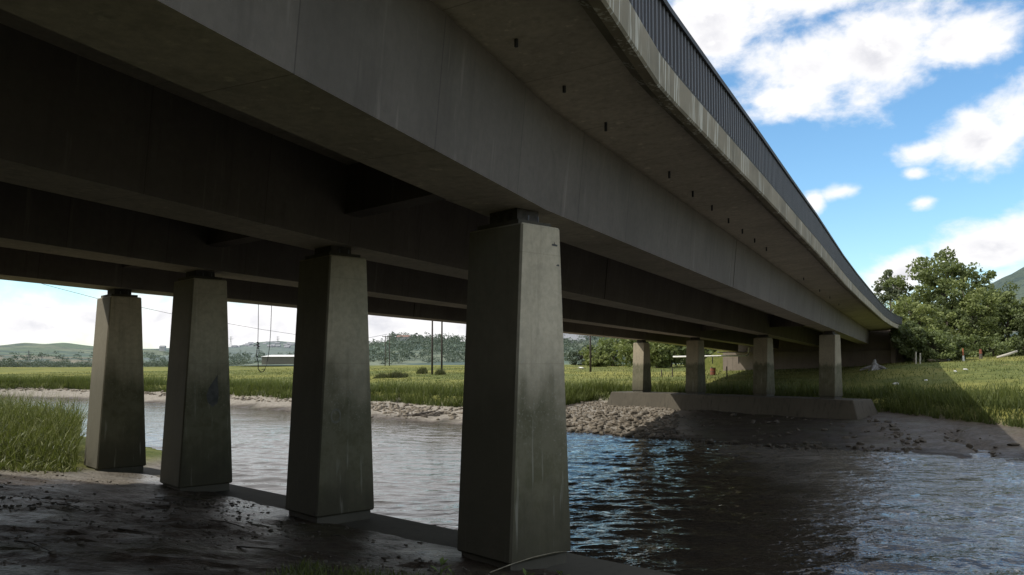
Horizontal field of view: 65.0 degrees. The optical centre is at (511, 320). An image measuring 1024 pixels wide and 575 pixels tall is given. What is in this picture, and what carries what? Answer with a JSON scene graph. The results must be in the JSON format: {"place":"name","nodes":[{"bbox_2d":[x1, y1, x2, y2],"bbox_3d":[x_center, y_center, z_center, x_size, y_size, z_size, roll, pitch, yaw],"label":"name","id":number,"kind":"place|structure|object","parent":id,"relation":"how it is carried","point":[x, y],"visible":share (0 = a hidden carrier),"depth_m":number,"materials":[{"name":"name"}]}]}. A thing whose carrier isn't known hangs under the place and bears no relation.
{"place":"outdoors","nodes":[
{"label":"outdoors","id":0,"kind":"place"},
{"bbox_2d":[0,343,252,366],"bbox_3d":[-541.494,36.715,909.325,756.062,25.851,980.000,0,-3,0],"label":"hill","id":1,"kind":"structure","parent":0,"point":[69,350],"depth_m":781.24,"materials":[{"name":"green plant"}]},
{"bbox_2d":[159,346,165,350],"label":"hillside house","id":2,"kind":"structure","parent":1,"relation":"on","point":[162,348],"depth_m":897.51,"materials":[{"name":"grey stone"}]},
{"bbox_2d":[143,341,294,362],"bbox_3d":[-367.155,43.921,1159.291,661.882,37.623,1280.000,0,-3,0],"label":"hill","id":3,"kind":"structure","parent":0,"point":[263,348],"depth_m":955.11,"materials":[{"name":"green plant"}]},
{"bbox_2d":[245,337,682,364],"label":"hill","id":4,"kind":"structure","parent":0,"point":[416,361],"depth_m":373.95,"materials":[{"name":"green plant"}]},
{"bbox_2d":[397,335,410,340],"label":"hillside house","id":5,"kind":"structure","parent":4,"relation":"on","point":[404,336],"depth_m":542.39,"materials":[{"name":"white tile"}]},
{"bbox_2d":[369,331,685,363],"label":"woodland","id":6,"kind":"object","parent":4,"relation":"on","point":[449,349],"visible":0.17,"depth_m":443.05,"materials":[{"name":"green plant"}]},
{"bbox_2d":[0,354,1023,574],"bbox_3d":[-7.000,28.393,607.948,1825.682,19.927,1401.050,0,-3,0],"label":"ground","id":7,"kind":"structure","parent":0,"point":[137,553],"depth_m":15.38,"materials":[{"name":"green plant"}]},
{"bbox_2d":[14,539,49,550],"bbox_3d":[-5.746,2.679,9.622,1.072,0.063,0.022,-2,-4,39],"label":"twig","id":8,"kind":"object","parent":7,"relation":"on","point":[31,543],"visible":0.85,"depth_m":9.62,"materials":[{"name":"brown wood"}]},
{"bbox_2d":[0,382,88,473],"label":"reeds","id":9,"kind":"object","parent":7,"relation":"on","point":[37,435],"visible":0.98,"depth_m":22.55,"materials":[{"name":"green plant"}]},
{"bbox_2d":[51,502,87,512],"bbox_3d":[-7.408,3.123,13.454,0.858,0.117,0.022,-1,-3,23],"label":"twig","id":10,"kind":"object","parent":7,"relation":"on","point":[70,505],"visible":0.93,"depth_m":13.44,"materials":[{"name":"brown wood"}]},
{"bbox_2d":[117,528,161,535],"bbox_3d":[-5.261,2.982,11.358,0.692,0.088,0.022,-1,-3,9],"label":"twig","id":11,"kind":"object","parent":7,"relation":"on","point":[136,531],"visible":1,"depth_m":11.37,"materials":[{"name":"brown wood"}]},
{"bbox_2d":[0,349,293,366],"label":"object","id":12,"kind":"object","parent":7,"relation":"on","point":[11,362],"visible":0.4,"depth_m":434.02,"materials":[{"name":"green plant"}]},
{"bbox_2d":[155,496,195,500],"bbox_3d":[-6.785,3.597,16.233,0.792,0.123,0.022,1,-3,-16],"label":"twig","id":13,"kind":"object","parent":7,"relation":"on","point":[173,496],"visible":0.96,"depth_m":16.21,"materials":[{"name":"brown wood"}]},
{"bbox_2d":[204,519,244,527],"bbox_3d":[-4.692,3.288,13.095,0.948,0.065,0.022,-2,-3,29],"label":"twig","id":14,"kind":"object","parent":7,"relation":"on","point":[223,521],"visible":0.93,"depth_m":13.11,"materials":[{"name":"brown wood"}]},
{"bbox_2d":[236,546,302,558],"bbox_3d":[-3.217,3.051,10.654,1.144,0.083,0.022,-1,-3,26],"label":"twig","id":15,"kind":"object","parent":7,"relation":"on","point":[266,548],"visible":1,"depth_m":10.69,"materials":[{"name":"brown wood"}]},
{"bbox_2d":[261,355,293,365],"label":"shed","id":16,"kind":"structure","parent":7,"relation":"on","point":[280,359],"depth_m":360.04,"materials":[{"name":"white paint"}]},
{"bbox_2d":[0,467,559,574],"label":"pebbles","id":17,"kind":"object","parent":7,"relation":"on","point":[206,530],"visible":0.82,"depth_m":12.55,"materials":[{"name":"stone"}]},
{"bbox_2d":[3,387,674,438],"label":"rubble","id":18,"kind":"object","parent":7,"relation":"on","point":[624,409],"visible":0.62,"depth_m":65.62,"materials":[{"name":"grey stone"}]},
{"bbox_2d":[633,426,645,431],"bbox_3d":[8.197,7.032,51.898,0.889,0.381,0.490,-9,-6,6],"label":"rubble stone","id":19,"kind":"object","parent":18,"relation":"on","point":[641,428],"visible":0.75,"depth_m":51.78,"materials":[{"name":"grey stone"}]},
{"bbox_2d":[251,558,503,574],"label":"bank turf","id":20,"kind":"structure","parent":7,"relation":"on","point":[307,566],"depth_m":9.08,"materials":[{"name":"green plant"}]},
{"bbox_2d":[382,335,392,365],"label":"power pole","id":21,"kind":"object","parent":7,"relation":"on","point":[385,348],"visible":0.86,"depth_m":263.78,"materials":[{"name":"brown wood"}]},
{"bbox_2d":[44,284,385,337],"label":"power cable","id":22,"kind":"object","parent":21,"relation":"hanging from","point":[170,313],"visible":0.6,"depth_m":129.16,"materials":[{"name":"metal"}]},
{"bbox_2d":[373,370,408,378],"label":"rush clump","id":23,"kind":"object","parent":7,"relation":"on","point":[396,374],"visible":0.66,"depth_m":106.71,"materials":[{"name":"green plant"}]},
{"bbox_2d":[139,466,675,574],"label":"pier footing","id":24,"kind":"object","parent":7,"relation":"on","point":[575,564],"depth_m":14.23,"materials":[{"name":"concrete"}]},
{"bbox_2d":[84,288,145,471],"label":"bridge column","id":25,"kind":"structure","parent":24,"relation":"on","point":[115,436],"depth_m":21.72,"materials":[{"name":"concrete"}]},
{"bbox_2d":[160,270,231,491],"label":"bridge column","id":26,"kind":"structure","parent":24,"relation":"on","point":[196,452],"depth_m":18.57,"materials":[{"name":"concrete"}]},
{"bbox_2d":[285,246,373,523],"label":"bridge column","id":27,"kind":"structure","parent":24,"relation":"on","point":[330,471],"depth_m":15.13,"materials":[{"name":"concrete"}]},
{"bbox_2d":[457,208,570,570],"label":"bridge column","id":28,"kind":"structure","parent":24,"relation":"on","point":[514,498],"depth_m":11.73,"materials":[{"name":"concrete"}]},
{"bbox_2d":[0,0,902,351],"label":"road bridge","id":29,"kind":"structure","parent":28,"relation":"on","point":[252,150],"depth_m":12.27,"materials":[{"name":"concrete"}]},
{"bbox_2d":[254,305,271,372],"bbox_3d":[-8.886,0.574,28.613,0.614,2.536,0.121,1,-3,-10],"label":"hanging rope","id":30,"kind":"object","parent":29,"relation":"hanging from","point":[257,344],"visible":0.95,"depth_m":28.62,"materials":[{"name":"grey fabric"}]},
{"bbox_2d":[394,411,444,416],"bbox_3d":[-7.140,7.361,63.860,4.300,0.444,1.478,0,-3,0],"label":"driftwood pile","id":31,"kind":"object","parent":7,"relation":"on","point":[430,414],"visible":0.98,"depth_m":63.56,"materials":[{"name":"wood"}]},
{"bbox_2d":[416,366,427,373],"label":"rush clump","id":32,"kind":"object","parent":7,"relation":"on","point":[422,370],"visible":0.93,"depth_m":121.38,"materials":[{"name":"green plant"}]},
{"bbox_2d":[431,321,442,374],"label":"power pole","id":33,"kind":"object","parent":7,"relation":"on","point":[432,347],"visible":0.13,"depth_m":116.86,"materials":[{"name":"brown wood"}]},
{"bbox_2d":[435,368,445,374],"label":"rush clump","id":34,"kind":"object","parent":7,"relation":"on","point":[439,372],"visible":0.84,"depth_m":114.50,"materials":[{"name":"green plant"}]},
{"bbox_2d":[430,557,450,572],"bbox_3d":[-0.750,2.696,8.589,0.164,0.297,0.202,-3,-4,44],"label":"weed plant","id":35,"kind":"object","parent":7,"relation":"on","point":[442,562],"visible":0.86,"depth_m":8.60,"materials":[{"name":"green plant"}]},
{"bbox_2d":[0,374,1023,427],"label":"bank grass","id":36,"kind":"structure","parent":7,"relation":"on","point":[965,399],"depth_m":67.54,"materials":[{"name":"green plant"}]},
{"bbox_2d":[0,354,1023,403],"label":"field grass","id":37,"kind":"structure","parent":7,"relation":"on","point":[271,377],"depth_m":93.98,"materials":[{"name":"green plant"}]},
{"bbox_2d":[489,551,567,572],"bbox_3d":[0.214,3.059,10.281,0.144,0.325,2.624,-1,-3,24],"label":"dry stem","id":38,"kind":"object","parent":7,"relation":"on","point":[523,560],"visible":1,"depth_m":10.21,"materials":[{"name":"beige plant"}]},
{"bbox_2d":[564,342,594,364],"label":"broadleaf tree","id":39,"kind":"object","parent":7,"relation":"on","point":[573,360],"visible":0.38,"depth_m":229.22,"materials":[{"name":"green plant"}]},
{"bbox_2d":[589,336,591,371],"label":"power pole","id":40,"kind":"object","parent":7,"relation":"on","point":[590,364],"visible":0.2,"depth_m":119.82,"materials":[{"name":"brown wood"}]},
{"bbox_2d":[582,350,618,366],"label":"tree","id":41,"kind":"object","parent":7,"relation":"on","point":[600,358],"visible":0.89,"depth_m":168.66,"materials":[{"name":"green plant"}]},
{"bbox_2d":[578,337,631,365],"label":"broadleaf tree","id":42,"kind":"object","parent":7,"relation":"on","point":[606,345],"visible":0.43,"depth_m":182.31,"materials":[{"name":"green plant"}]},
{"bbox_2d":[613,339,655,366],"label":"broadleaf tree","id":43,"kind":"object","parent":7,"relation":"on","point":[626,350],"visible":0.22,"depth_m":159.72,"materials":[{"name":"green plant"}]},
{"bbox_2d":[630,341,679,367],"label":"broadleaf tree","id":44,"kind":"object","parent":7,"relation":"on","point":[661,355],"visible":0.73,"depth_m":139.70,"materials":[{"name":"green plant"}]},
{"bbox_2d":[650,342,685,366],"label":"broadleaf tree","id":45,"kind":"object","parent":7,"relation":"on","point":[675,361],"visible":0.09,"depth_m":147.37,"materials":[{"name":"green plant"}]},
{"bbox_2d":[685,349,716,358],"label":"broadleaf tree","id":46,"kind":"object","parent":7,"relation":"on","point":[710,352],"visible":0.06,"depth_m":146.36,"materials":[{"name":"green plant"}]},
{"bbox_2d":[710,368,715,374],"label":"rusty drum","id":47,"kind":"object","parent":7,"relation":"on","point":[713,371],"visible":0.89,"depth_m":96.55,"materials":[{"name":"brown metal"}]},
{"bbox_2d":[606,391,877,419],"bbox_3d":[17.165,6.941,64.125,3.779,2.050,23.168,3,-4,-42],"label":"pier footing","id":48,"kind":"object","parent":7,"relation":"on","point":[842,408],"visible":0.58,"depth_m":60.62,"materials":[{"name":"grey concrete"}]},
{"bbox_2d":[632,340,651,391],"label":"bridge column","id":49,"kind":"structure","parent":48,"relation":"on","point":[641,378],"depth_m":70.29,"materials":[{"name":"concrete"}]},
{"bbox_2d":[685,337,705,393],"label":"bridge column","id":50,"kind":"structure","parent":48,"relation":"on","point":[695,372],"depth_m":66.20,"materials":[{"name":"concrete"}]},
{"bbox_2d":[753,334,774,395],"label":"bridge column","id":51,"kind":"structure","parent":48,"relation":"on","point":[763,373],"depth_m":61.92,"materials":[{"name":"concrete"}]},
{"bbox_2d":[819,331,842,398],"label":"bridge column","id":52,"kind":"structure","parent":48,"relation":"on","point":[830,376],"depth_m":57.53,"materials":[{"name":"concrete"}]},
{"bbox_2d":[723,329,906,370],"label":"abutment","id":53,"kind":"object","parent":7,"relation":"on","point":[880,348],"visible":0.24,"depth_m":99.64,"materials":[{"name":"concrete"}]},
{"bbox_2d":[673,347,749,363],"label":"service pipe","id":54,"kind":"object","parent":53,"relation":"attached to","point":[712,356],"visible":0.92,"depth_m":99.84,"materials":[{"name":"silver metal"}]},
{"bbox_2d":[671,409,1001,456],"bbox_3d":[19.351,6.911,54.477,16.808,1.452,29.897,-1,-3,11],"label":"rubble","id":55,"kind":"object","parent":7,"relation":"on","point":[776,444],"visible":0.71,"depth_m":46.63,"materials":[{"name":"stone"}]},
{"bbox_2d":[860,359,886,370],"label":"stump","id":56,"kind":"object","parent":7,"relation":"on","point":[873,366],"visible":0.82,"depth_m":83.59,"materials":[{"name":"grey wood"}]},
{"bbox_2d":[871,269,917,315],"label":"poplar tree","id":57,"kind":"object","parent":7,"relation":"on","point":[890,293],"visible":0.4,"depth_m":124.11,"materials":[{"name":"green plant"}]},
{"bbox_2d":[897,323,916,361],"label":"shrub","id":58,"kind":"object","parent":7,"relation":"on","point":[904,356],"visible":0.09,"depth_m":92.36,"materials":[{"name":"green plant"}]},
{"bbox_2d":[888,320,932,362],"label":"shrub","id":59,"kind":"object","parent":7,"relation":"on","point":[908,345],"visible":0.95,"depth_m":88.87,"materials":[{"name":"green plant"}]},
{"bbox_2d":[886,295,956,334],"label":"broadleaf tree","id":60,"kind":"object","parent":7,"relation":"on","point":[902,308],"visible":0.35,"depth_m":101.71,"materials":[{"name":"green plant"}]},
{"bbox_2d":[920,315,951,333],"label":"shrub","id":61,"kind":"object","parent":7,"relation":"on","point":[924,325],"visible":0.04,"depth_m":104.32,"materials":[{"name":"green plant"}]},
{"bbox_2d":[917,329,956,362],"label":"shrub","id":62,"kind":"object","parent":7,"relation":"on","point":[947,350],"visible":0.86,"depth_m":87.88,"materials":[{"name":"green plant"}]},
{"bbox_2d":[928,358,949,361],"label":"debris heap","id":63,"kind":"object","parent":7,"relation":"on","point":[940,359],"visible":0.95,"depth_m":87.57,"materials":[{"name":"grey paint"}]},
{"bbox_2d":[882,246,996,327],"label":"broadleaf tree","id":64,"kind":"object","parent":7,"relation":"on","point":[926,277],"visible":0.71,"depth_m":114.34,"materials":[{"name":"green plant"}]},
{"bbox_2d":[933,334,969,359],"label":"shrub","id":65,"kind":"object","parent":7,"relation":"on","point":[956,339],"visible":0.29,"depth_m":90.14,"materials":[{"name":"green plant"}]},
{"bbox_2d":[928,295,979,336],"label":"broadleaf tree","id":66,"kind":"object","parent":7,"relation":"on","point":[959,313],"visible":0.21,"depth_m":108.19,"materials":[{"name":"green plant"}]},
{"bbox_2d":[957,335,978,356],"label":"shrub","id":67,"kind":"object","parent":7,"relation":"on","point":[968,340],"visible":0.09,"depth_m":97.70,"materials":[{"name":"green plant"}]},
{"bbox_2d":[943,277,1005,351],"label":"broadleaf tree","id":68,"kind":"object","parent":7,"relation":"on","point":[987,315],"visible":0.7,"depth_m":105.85,"materials":[{"name":"green plant"}]},
{"bbox_2d":[979,349,982,358],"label":"marker post","id":69,"kind":"object","parent":7,"relation":"on","point":[980,353],"visible":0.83,"depth_m":91.81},
{"bbox_2d":[960,269,1021,328],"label":"broadleaf tree","id":70,"kind":"object","parent":7,"relation":"on","point":[975,281],"visible":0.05,"depth_m":121.46,"materials":[{"name":"green plant"}]},
{"bbox_2d":[971,333,1016,356],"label":"shrub","id":71,"kind":"object","parent":7,"relation":"on","point":[997,348],"visible":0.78,"depth_m":99.24,"materials":[{"name":"green plant"}]},
{"bbox_2d":[977,289,1023,348],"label":"broadleaf tree","id":72,"kind":"object","parent":7,"relation":"on","point":[1008,314],"visible":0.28,"depth_m":110.74,"materials":[{"name":"green plant"}]},
{"bbox_2d":[996,350,1017,358],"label":"pale log","id":73,"kind":"object","parent":7,"relation":"on","point":[1006,354],"visible":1,"depth_m":89.80,"materials":[{"name":"beige wood"}]},
{"bbox_2d":[1007,443,1019,445],"bbox_3d":[25.088,6.195,40.242,0.550,0.182,0.360,0,-3,4],"label":"rubble stone","id":74,"kind":"object","parent":7,"relation":"on","point":[1013,444],"visible":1,"depth_m":40.10,"materials":[{"name":"stone"}]},
{"bbox_2d":[1006,335,1023,355],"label":"shrub","id":75,"kind":"object","parent":7,"relation":"on","point":[1017,346],"visible":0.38,"depth_m":99.19,"materials":[{"name":"green plant"}]},
{"bbox_2d":[1011,302,1023,342],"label":"broadleaf tree","id":76,"kind":"object","parent":7,"relation":"on","point":[1019,319],"visible":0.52,"depth_m":108.10,"materials":[{"name":"green plant"}]},
{"bbox_2d":[0,0,1023,348],"label":"sky","id":77,"kind":"structure","parent":0,"point":[900,123],"materials":[{"name":"blue"}]},
{"bbox_2d":[2,397,1023,574],"bbox_3d":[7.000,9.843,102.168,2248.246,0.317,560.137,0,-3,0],"label":"water","id":78,"kind":"structure","parent":0,"point":[679,507],"depth_m":26.86,"materials":[{"name":"grey liquid"}]},
{"bbox_2d":[612,430,621,434],"bbox_3d":[6.606,7.030,50.566,0.470,0.303,0.825,-2,-4,35],"label":"rubble stone","id":79,"kind":"object","parent":78,"relation":"in","point":[616,431],"visible":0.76,"depth_m":50.46,"materials":[{"name":"grey stone"}]},
{"bbox_2d":[705,334,992,369],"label":"embankment","id":80,"kind":"structure","parent":0,"point":[717,364],"depth_m":112.71,"materials":[{"name":"green plant"}]},
{"bbox_2d":[956,267,1023,336],"bbox_3d":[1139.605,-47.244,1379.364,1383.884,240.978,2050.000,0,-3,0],"label":"mountain","id":81,"kind":"structure","parent":0,"point":[1017,277],"depth_m":1443.58,"materials":[{"name":"green plant"}]}
]}

